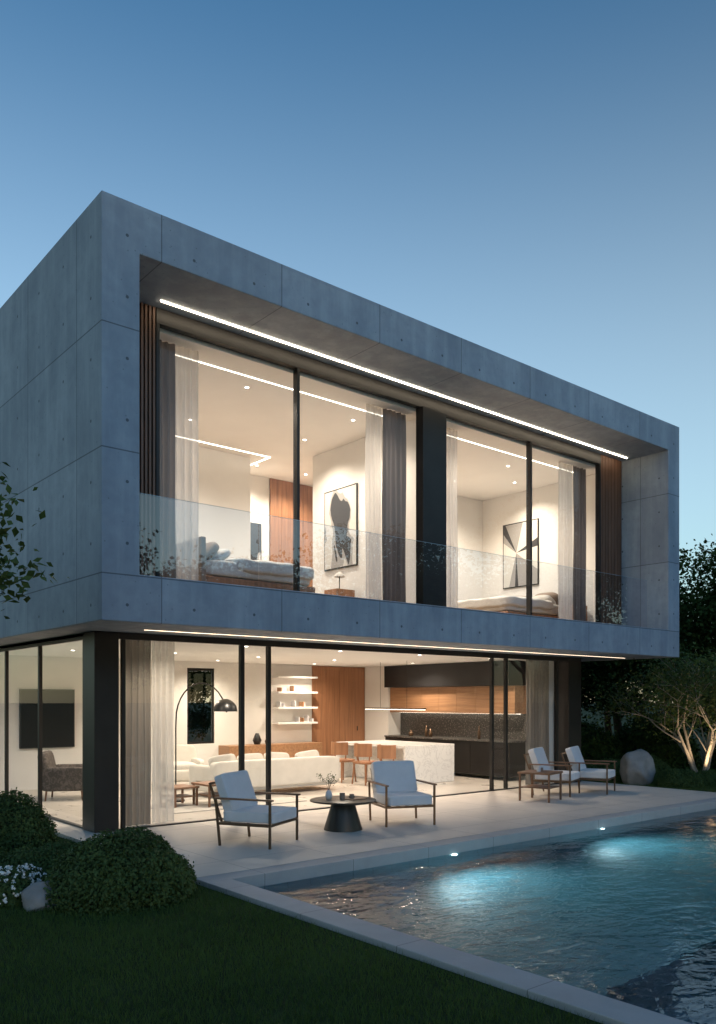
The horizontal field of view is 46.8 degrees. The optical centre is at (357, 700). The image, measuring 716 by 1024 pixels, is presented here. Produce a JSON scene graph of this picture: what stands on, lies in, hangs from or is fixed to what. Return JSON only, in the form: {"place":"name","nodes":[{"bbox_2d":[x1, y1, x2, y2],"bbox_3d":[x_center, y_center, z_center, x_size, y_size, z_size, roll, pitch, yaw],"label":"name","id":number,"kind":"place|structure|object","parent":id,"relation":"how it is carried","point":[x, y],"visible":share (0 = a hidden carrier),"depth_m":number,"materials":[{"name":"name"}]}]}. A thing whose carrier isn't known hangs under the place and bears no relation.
{"place":"outdoors","nodes":[
{"label":"outdoors","id":0,"kind":"place"},
{"bbox_2d":[0,633,525,666],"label":"ceiling","id":1,"kind":"structure","parent":0,"point":[199,652],"depth_m":16.52,"materials":[{"name":"white paint"}]},
{"bbox_2d":[0,773,552,828],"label":"ground floor","id":2,"kind":"structure","parent":0,"point":[65,805],"depth_m":16.16,"materials":[{"name":"tile"}]},
{"bbox_2d":[37,750,81,800],"bbox_3d":[-5.339,1.355,15.118,0.871,0.882,0.810,0,0,-10],"label":"armchair","id":3,"kind":"object","parent":2,"relation":"on","point":[61,777],"visible":0.76,"depth_m":14.73,"materials":[{"name":"fabric"}]},
{"bbox_2d":[174,745,203,781],"bbox_3d":[-3.615,1.355,16.841,0.810,0.882,0.871,0,0,-25],"label":"armchair","id":4,"kind":"object","parent":2,"relation":"on","point":[186,757],"visible":0.31,"depth_m":16.88,"materials":[{"name":"fabric"}]},
{"bbox_2d":[119,791,306,813],"bbox_3d":[-2.772,1.788,14.971,2.600,0.011,2.700,0,0,-40],"label":"rug","id":5,"kind":"object","parent":2,"relation":"on","point":[187,806],"visible":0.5,"depth_m":14.48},
{"bbox_2d":[174,784,199,807],"bbox_3d":[-3.048,1.617,14.087,0.500,0.330,0.500,0,0,44],"label":"coffee table","id":6,"kind":"object","parent":5,"relation":"on","point":[182,795],"visible":0.71,"depth_m":14.07,"materials":[{"name":"brown wood"}]},
{"bbox_2d":[191,781,218,806],"bbox_3d":[-2.372,1.592,14.262,0.800,0.380,0.600,0,0,-40],"label":"coffee table","id":7,"kind":"object","parent":5,"relation":"on","point":[206,784],"visible":0.45,"depth_m":14.03,"materials":[{"name":"brown wood"}]},
{"bbox_2d":[175,682,236,801],"bbox_3d":[-2.754,0.731,14.572,1.274,2.101,0.417,0,0,5],"label":"arc floor lamp","id":8,"kind":"object","parent":5,"relation":"on","point":[225,705],"visible":0.91,"depth_m":14.53,"materials":[{"name":"metal"}]},
{"bbox_2d":[189,750,338,791],"bbox_3d":[-1.782,1.343,16.203,2.900,0.707,0.975,0,0,-40],"label":"sofa","id":9,"kind":"object","parent":2,"relation":"on","point":[302,769],"visible":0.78,"depth_m":15.83,"materials":[{"name":"fabric"}]},
{"bbox_2d":[218,742,321,759],"bbox_3d":[-2.084,1.422,20.110,2.700,0.744,0.490,0,0,-40],"label":"sideboard","id":10,"kind":"object","parent":2,"relation":"on","point":[291,749],"visible":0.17,"depth_m":19.93,"materials":[{"name":"brown wood"}]},
{"bbox_2d":[253,733,265,744],"bbox_3d":[-2.317,0.915,19.921,0.480,0.270,0.220,0,0,-40],"label":"vase","id":11,"kind":"object","parent":10,"relation":"on","point":[257,740],"visible":0.67,"depth_m":19.77,"materials":[{"name":"black ceramic"}]},
{"bbox_2d":[0,632,568,829],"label":"sliding door frames","id":12,"kind":"structure","parent":2,"relation":"on","point":[240,643],"depth_m":13.06,"materials":[{"name":"black metal"}]},
{"bbox_2d":[83,631,580,832],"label":"steel columns","id":13,"kind":"structure","parent":2,"relation":"on","point":[100,730],"depth_m":11.39,"materials":[{"name":"metal"}]},
{"bbox_2d":[0,190,678,661],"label":"concrete shell","id":14,"kind":"object","parent":13,"relation":"on","point":[106,266],"visible":0.63,"depth_m":11.56},
{"bbox_2d":[269,494,269,560],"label":"wall","id":15,"kind":"structure","parent":14,"relation":"on","point":[269,527],"depth_m":20.61,"materials":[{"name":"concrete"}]},
{"bbox_2d":[155,307,600,622],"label":"window frames","id":16,"kind":"structure","parent":14,"relation":"attached to","point":[432,415],"depth_m":14.66,"materials":[{"name":"metal"}]},
{"bbox_2d":[139,302,620,624],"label":"timber slats","id":17,"kind":"object","parent":16,"relation":"attached to","point":[610,536],"visible":0.4,"depth_m":11.38,"materials":[{"name":"brown wood"}]},
{"bbox_2d":[149,630,613,657],"bbox_3d":[1.551,-0.947,14.806,11.530,0.005,0.010,0,0,-40],"label":"led strip","id":18,"kind":"object","parent":14,"relation":"attached to","point":[359,642],"visible":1,"depth_m":13.48,"materials":[{"name":"white plastic"}]},
{"bbox_2d":[161,300,626,458],"bbox_3d":[1.669,-5.410,14.844,11.320,0.017,0.018,0,0,-40],"label":"led strip","id":19,"kind":"object","parent":14,"relation":"attached to","point":[376,373],"visible":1,"depth_m":13.55,"materials":[{"name":"white plastic"}]},
{"bbox_2d":[331,741,355,782],"bbox_3d":[-0.354,1.355,18.370,0.486,0.882,0.502,0,0,-40],"label":"dining chair","id":20,"kind":"object","parent":2,"relation":"on","point":[339,748],"visible":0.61,"depth_m":18.15,"materials":[{"name":"brown wood"}]},
{"bbox_2d":[352,743,374,785],"bbox_3d":[0.160,1.355,17.758,0.486,0.882,0.502,0,0,-40],"label":"dining chair","id":21,"kind":"object","parent":2,"relation":"on","point":[362,750],"visible":0.78,"depth_m":17.54,"materials":[{"name":"brown wood"}]},
{"bbox_2d":[377,744,395,760],"bbox_3d":[0.642,1.355,17.183,0.486,0.882,0.502,0,0,-40],"label":"dining chair","id":22,"kind":"object","parent":2,"relation":"on","point":[386,751],"visible":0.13,"depth_m":16.96,"materials":[{"name":"brown wood"}]},
{"bbox_2d":[384,660,525,776],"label":"kitchen cabinets","id":23,"kind":"object","parent":2,"relation":"on","point":[452,699],"visible":0.79,"depth_m":19.62,"materials":[{"name":"black paint"}]},
{"bbox_2d":[0,655,553,791],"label":"ground walls","id":24,"kind":"structure","parent":0,"point":[61,672],"depth_m":19.36,"materials":[{"name":"beige paint"}]},
{"bbox_2d":[19,689,74,748],"bbox_3d":[-6.316,0.365,16.846,1.100,1.190,0.061,0,0,-40],"label":"television","id":25,"kind":"object","parent":24,"relation":"attached to","point":[58,717],"visible":1,"depth_m":16.83,"materials":[{"name":"black paint"}]},
{"bbox_2d":[126,640,150,825],"bbox_3d":[-3.182,0.450,11.896,0.471,2.680,0.086,0,0,-40],"label":"curtain","id":26,"kind":"object","parent":24,"relation":"hanging from","point":[138,743],"visible":0.77,"depth_m":11.93,"materials":[{"name":"grey fabric"}]},
{"bbox_2d":[151,641,174,822],"bbox_3d":[-2.872,0.450,12.197,0.372,2.680,0.088,0,0,-40],"label":"curtain","id":27,"kind":"object","parent":24,"relation":"hanging from","point":[162,673],"visible":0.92,"depth_m":12.20,"materials":[{"name":"white fabric"}]},
{"bbox_2d":[187,668,213,743],"bbox_3d":[-3.660,0.125,19.180,0.710,1.750,0.050,0,0,-40],"label":"window","id":28,"kind":"structure","parent":24,"relation":"on","point":[212,706],"depth_m":19.36,"materials":[{"name":"glass"}]},
{"bbox_2d":[272,676,317,723],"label":"wall shelves","id":29,"kind":"object","parent":24,"relation":"on","point":[304,677],"depth_m":20.51,"materials":[{"name":"paint"}]},
{"bbox_2d":[276,686,313,721],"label":"ornaments","id":30,"kind":"object","parent":29,"relation":"in","point":[297,719],"visible":0.98,"depth_m":20.71,"materials":[{"name":"beige ceramic"}]},
{"bbox_2d":[312,666,364,755],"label":"wood wall panels","id":31,"kind":"object","parent":24,"relation":"attached to","point":[338,701],"visible":0.68,"depth_m":21.71,"materials":[{"name":"brown wood"}]},
{"bbox_2d":[364,662,425,709],"bbox_3d":[0.829,-0.345,19.004,0.040,1.107,2.050,0,0,-40],"label":"linear pendant lamp","id":32,"kind":"object","parent":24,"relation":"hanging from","point":[392,708],"visible":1,"depth_m":19.15,"materials":[{"name":"white metal"}]},
{"bbox_2d":[525,660,548,784],"bbox_3d":[3.864,0.450,17.821,0.742,2.680,0.096,0,0,-40],"label":"curtain","id":33,"kind":"object","parent":24,"relation":"hanging from","point":[537,703],"visible":0.72,"depth_m":17.81,"materials":[{"name":"grey fabric"}]},
{"bbox_2d":[0,703,715,1023],"bbox_3d":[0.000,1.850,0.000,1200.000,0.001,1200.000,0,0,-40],"label":"ground","id":34,"kind":"structure","parent":0,"point":[380,996],"depth_m":5.49,"materials":[{"name":"green plant"}]},
{"bbox_2d":[0,865,38,908],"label":"flowering plant","id":35,"kind":"object","parent":34,"relation":"on","point":[14,884],"visible":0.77,"depth_m":7.47,"materials":[{"name":"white plant"}]},
{"bbox_2d":[3,863,47,882],"bbox_3d":[-3.264,1.724,8.032,0.621,0.327,0.600,0,0,25],"label":"flowering plant","id":36,"kind":"object","parent":34,"relation":"on","point":[35,872],"visible":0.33,"depth_m":8.00,"materials":[{"name":"white plant"}]},
{"bbox_2d":[0,787,59,851],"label":"shrub","id":37,"kind":"object","parent":34,"relation":"on","point":[23,821],"visible":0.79,"depth_m":9.97,"materials":[{"name":"green plant"}]},
{"bbox_2d":[0,842,63,872],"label":"shrub","id":38,"kind":"object","parent":34,"relation":"on","point":[41,857],"visible":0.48,"depth_m":8.44,"materials":[{"name":"green plant"}]},
{"bbox_2d":[0,462,69,618],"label":"young tree","id":39,"kind":"object","parent":34,"relation":"on","point":[5,575],"visible":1,"depth_m":8.01,"materials":[{"name":"green plant"}]},
{"bbox_2d":[21,881,59,911],"bbox_3d":[-2.781,1.799,7.447,0.489,0.361,0.370,0,0,-40],"label":"boulder","id":40,"kind":"object","parent":34,"relation":"on","point":[33,895],"visible":0.4,"depth_m":7.27,"materials":[{"name":"grey stone"}]},
{"bbox_2d":[40,837,75,854],"bbox_3d":[-3.353,1.721,9.383,0.687,0.335,0.693,0,0,14],"label":"shrub","id":41,"kind":"object","parent":34,"relation":"on","point":[62,844],"visible":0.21,"depth_m":9.31,"materials":[{"name":"green plant"}]},
{"bbox_2d":[41,824,199,917],"bbox_3d":[-2.205,1.547,7.746,1.539,0.755,1.375,0,0,-40],"label":"shrub","id":42,"kind":"object","parent":34,"relation":"on","point":[133,869],"visible":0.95,"depth_m":7.34,"materials":[{"name":"green plant"}]},
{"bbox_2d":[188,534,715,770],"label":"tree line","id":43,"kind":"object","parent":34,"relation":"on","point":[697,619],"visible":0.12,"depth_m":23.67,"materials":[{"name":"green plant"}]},
{"bbox_2d":[195,798,715,1023],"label":"swimming pool","id":44,"kind":"structure","parent":34,"relation":"in","point":[245,884],"depth_m":7.28,"materials":[{"name":"stone"}]},
{"bbox_2d":[259,809,715,1023],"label":"water","id":45,"kind":"structure","parent":44,"relation":"in","point":[625,913],"depth_m":7.84,"materials":[{"name":"blue liquid"}]},
{"bbox_2d":[581,761,601,781],"bbox_3d":[5.154,1.640,19.186,1.126,0.544,1.117,0,0,38],"label":"shrub","id":46,"kind":"object","parent":34,"relation":"on","point":[593,766],"visible":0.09,"depth_m":19.01,"materials":[{"name":"green plant"}]},
{"bbox_2d":[594,756,621,781],"bbox_3d":[5.975,1.607,19.370,1.289,0.628,1.300,0,0,-9],"label":"shrub","id":47,"kind":"object","parent":34,"relation":"on","point":[617,769],"visible":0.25,"depth_m":19.01,"materials":[{"name":"green plant"}]},
{"bbox_2d":[619,749,655,784],"bbox_3d":[6.109,1.526,18.291,0.816,0.929,0.727,0,0,-40],"label":"boulder","id":48,"kind":"object","parent":34,"relation":"on","point":[637,766],"visible":0.91,"depth_m":18.02,"materials":[{"name":"grey stone"}]},
{"bbox_2d":[581,637,715,771],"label":"multi stem tree","id":49,"kind":"object","parent":34,"relation":"on","point":[705,687],"visible":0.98,"depth_m":19.56,"materials":[{"name":"green plant"}]},
{"bbox_2d":[651,754,671,778],"bbox_3d":[7.039,1.591,20.099,1.386,0.669,1.375,0,0,-37],"label":"shrub","id":50,"kind":"object","parent":34,"relation":"on","point":[661,765],"visible":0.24,"depth_m":19.68,"materials":[{"name":"green plant"}]},
{"bbox_2d":[654,767,704,788],"bbox_3d":[6.908,1.656,17.794,1.031,0.502,1.040,0,0,-40],"label":"shrub","id":51,"kind":"object","parent":34,"relation":"on","point":[681,778],"visible":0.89,"depth_m":17.54,"materials":[{"name":"green plant"}]},
{"bbox_2d":[695,768,715,786],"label":"shrub","id":52,"kind":"object","parent":34,"relation":"on","point":[708,776],"visible":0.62,"depth_m":17.94,"materials":[{"name":"green plant"}]},
{"bbox_2d":[0,0,715,702],"label":"sky","id":53,"kind":"structure","parent":0,"point":[532,183],"materials":[{"name":"blue"}]},
{"bbox_2d":[49,781,715,877],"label":"patio","id":54,"kind":"structure","parent":0,"point":[457,816],"depth_m":11.93,"materials":[{"name":"stone"}]},
{"bbox_2d":[209,770,300,849],"bbox_3d":[-1.331,1.357,10.523,0.951,0.889,0.792,0,0,22],"label":"lounge chair","id":55,"kind":"object","parent":54,"relation":"on","point":[237,795],"visible":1,"depth_m":10.32,"materials":[{"name":"fabric"}]},
{"bbox_2d":[310,795,375,831],"bbox_3d":[-0.208,1.589,11.574,0.930,0.422,0.930,0,0,-40],"label":"round side table","id":56,"kind":"object","parent":54,"relation":"on","point":[343,816],"visible":0.93,"depth_m":11.39,"materials":[{"name":"black paint"}]},
{"bbox_2d":[316,773,336,799],"bbox_3d":[-0.411,1.175,11.564,0.308,0.407,0.277,0,0,-40],"label":"flower vase","id":57,"kind":"object","parent":56,"relation":"on","point":[328,795],"visible":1,"depth_m":11.54,"materials":[{"name":"ceramic"}]},
{"bbox_2d":[340,793,366,800],"bbox_3d":[-0.094,1.333,11.594,0.338,0.090,0.284,0,0,-40],"label":"tableware","id":58,"kind":"object","parent":56,"relation":"on","point":[351,796],"visible":1,"depth_m":11.52,"materials":[{"name":"black ceramic"}]},
{"bbox_2d":[367,760,436,826],"bbox_3d":[0.620,1.357,12.295,0.792,0.889,0.951,0,0,-18],"label":"lounge chair","id":59,"kind":"object","parent":54,"relation":"on","point":[394,784],"visible":0.98,"depth_m":12.38,"materials":[{"name":"fabric"}]},
{"bbox_2d":[517,769,562,802],"bbox_3d":[3.297,1.540,14.972,0.620,0.520,0.620,0,0,35],"label":"side table","id":60,"kind":"object","parent":54,"relation":"on","point":[532,772],"visible":1,"depth_m":14.89,"materials":[{"name":"brown wood"}]},
{"bbox_2d":[536,766,542,771],"bbox_3d":[3.302,1.235,15.001,0.079,0.090,0.227,0,0,35],"label":"tableware","id":61,"kind":"object","parent":60,"relation":"on","point":[539,768],"visible":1,"depth_m":14.92,"materials":[{"name":"ceramic"}]},
{"bbox_2d":[524,747,580,796],"bbox_3d":[3.740,1.357,15.957,0.951,0.889,0.792,0,0,28],"label":"lounge chair","id":62,"kind":"object","parent":54,"relation":"on","point":[538,757],"visible":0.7,"depth_m":15.78,"materials":[{"name":"grey fabric"}]},
{"bbox_2d":[561,746,616,794],"bbox_3d":[4.558,1.357,16.382,0.951,0.889,0.792,0,0,28],"label":"lounge chair","id":63,"kind":"object","parent":54,"relation":"on","point":[573,753],"visible":0.81,"depth_m":16.18,"materials":[{"name":"grey fabric"}]},
{"bbox_2d":[336,740,453,783],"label":"kitchen island","id":64,"kind":"structure","parent":0,"point":[433,762],"depth_m":18.22,"materials":[{"name":"stone"}]},
{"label":"upper floor","id":65,"kind":"structure","parent":0,"visible":0},
{"bbox_2d":[198,536,314,592],"bbox_3d":[-2.099,-2.082,14.034,2.325,0.864,1.900,0,0,-40],"label":"bed","id":66,"kind":"object","parent":65,"relation":"on","point":[214,565],"visible":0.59,"depth_m":13.15,"materials":[{"name":"white fabric"}]},
{"bbox_2d":[324,572,354,596],"bbox_3d":[-0.362,-2.080,16.144,0.440,0.860,0.400,0,0,-40],"label":"bedside table with lamp","id":67,"kind":"object","parent":65,"relation":"on","point":[343,592],"visible":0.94,"depth_m":16.03,"materials":[{"name":"brown wood"}]},
{"bbox_2d":[175,418,594,621],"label":"walls","id":68,"kind":"structure","parent":65,"relation":"on","point":[227,480],"depth_m":17.44,"materials":[{"name":"white paint"}]},
{"bbox_2d":[251,522,260,559],"bbox_3d":[-2.383,-3.500,18.864,0.420,1.100,0.034,0,0,-40],"label":"framed artwork","id":69,"kind":"object","parent":68,"relation":"attached to","point":[255,541],"visible":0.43,"depth_m":18.88,"materials":[{"name":"grey paper"}]},
{"bbox_2d":[270,478,312,586],"bbox_3d":[-1.556,-3.400,19.554,1.234,3.489,0.040,0,0,-40],"label":"wood door panel","id":70,"kind":"structure","parent":68,"relation":"attached to","point":[281,529],"depth_m":19.46,"materials":[{"name":"brown wood"}]},
{"bbox_2d":[324,483,357,571],"bbox_3d":[-0.349,-3.480,16.717,0.034,1.620,1.050,0,0,-40],"label":"framed artwork","id":71,"kind":"object","parent":68,"relation":"attached to","point":[341,543],"visible":1,"depth_m":16.67,"materials":[{"name":"white paper"}]},
{"bbox_2d":[160,328,594,500],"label":"ceiling","id":72,"kind":"structure","parent":68,"relation":"on","point":[256,417],"depth_m":15.61,"materials":[{"name":"paint"}]},
{"bbox_2d":[160,339,175,577],"bbox_3d":[-2.782,-3.400,11.841,0.371,3.480,0.084,0,0,-40],"label":"curtain","id":73,"kind":"object","parent":72,"relation":"hanging from","point":[167,468],"visible":0.62,"depth_m":11.87,"materials":[{"name":"grey fabric"}]},
{"bbox_2d":[175,344,198,580],"bbox_3d":[-2.499,-3.400,12.095,0.412,3.480,0.091,0,0,-40],"label":"curtain","id":74,"kind":"object","parent":72,"relation":"hanging from","point":[187,466],"visible":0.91,"depth_m":12.10,"materials":[{"name":"beige fabric"}]},
{"bbox_2d":[199,441,270,457],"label":"led ceiling","id":75,"kind":"structure","parent":72,"relation":"attached to","point":[234,449],"depth_m":16.95,"materials":[{"name":"white plastic"}]},
{"bbox_2d":[199,362,382,416],"bbox_3d":[-1.253,-5.144,13.550,4.900,0.011,0.010,0,0,-40],"label":"led cove","id":76,"kind":"object","parent":72,"relation":"attached to","point":[281,386],"visible":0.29,"depth_m":13.48,"materials":[{"name":"white plastic"}]},
{"bbox_2d":[365,404,381,599],"bbox_3d":[0.276,-3.400,14.419,0.371,3.480,0.092,0,0,-40],"label":"curtain","id":77,"kind":"object","parent":72,"relation":"hanging from","point":[373,459],"visible":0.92,"depth_m":14.40,"materials":[{"name":"beige fabric"}]},
{"bbox_2d":[382,408,405,601],"bbox_3d":[0.641,-3.400,14.715,0.591,3.480,0.095,0,0,-40],"label":"curtain","id":78,"kind":"object","parent":72,"relation":"hanging from","point":[394,507],"visible":0.92,"depth_m":14.70,"materials":[{"name":"grey fabric"}]},
{"bbox_2d":[446,428,457,607],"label":"curtain","id":79,"kind":"object","parent":72,"relation":"hanging from","point":[451,530],"visible":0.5,"depth_m":15.68,"materials":[{"name":"beige fabric"}]},
{"bbox_2d":[457,438,572,472],"bbox_3d":[3.018,-5.144,17.133,4.850,0.011,0.010,0,0,-40],"label":"led cove","id":80,"kind":"object","parent":72,"relation":"attached to","point":[505,452],"visible":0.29,"depth_m":17.10,"materials":[{"name":"white plastic"}]},
{"bbox_2d":[558,461,572,619],"bbox_3d":[4.503,-3.400,17.969,0.511,3.480,0.093,0,0,-40],"label":"curtain","id":81,"kind":"object","parent":72,"relation":"hanging from","point":[565,574],"visible":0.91,"depth_m":17.96,"materials":[{"name":"white fabric"}]},
{"bbox_2d":[573,466,585,620],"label":"curtain","id":82,"kind":"object","parent":72,"relation":"hanging from","point":[579,551],"visible":0.94,"depth_m":18.25,"materials":[{"name":"grey fabric"}]},
{"bbox_2d":[503,518,538,588],"bbox_3d":[4.005,-3.600,20.396,0.034,1.600,1.100,0,0,-40],"label":"framed artwork","id":83,"kind":"object","parent":68,"relation":"attached to","point":[514,545],"visible":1,"depth_m":20.42,"materials":[{"name":"white paper"}]},
{"bbox_2d":[458,592,557,617],"bbox_3d":[3.510,-2.082,19.133,2.325,0.864,1.900,0,0,-40],"label":"bed","id":84,"kind":"object","parent":65,"relation":"on","point":[545,604],"visible":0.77,"depth_m":18.30,"materials":[{"name":"white fabric"}]},
{"bbox_3d":[1.711,-1.567,14.359,12.200,0.067,0.060,0,0,-40],"label":"balustrade rail","id":85,"kind":"object","parent":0,"visible":0},
{"label":"glass balustrade","id":86,"kind":"object","parent":85,"relation":"on","visible":0},
{"bbox_2d":[141,493,642,579],"bbox_3d":[1.710,-2.654,14.359,12.200,0.005,0.008,0,0,-40],"label":"balustrade glass edge","id":87,"kind":"object","parent":86,"relation":"attached to","point":[369,532],"visible":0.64,"depth_m":12.98,"materials":[{"name":"clear glass"}]}
]}

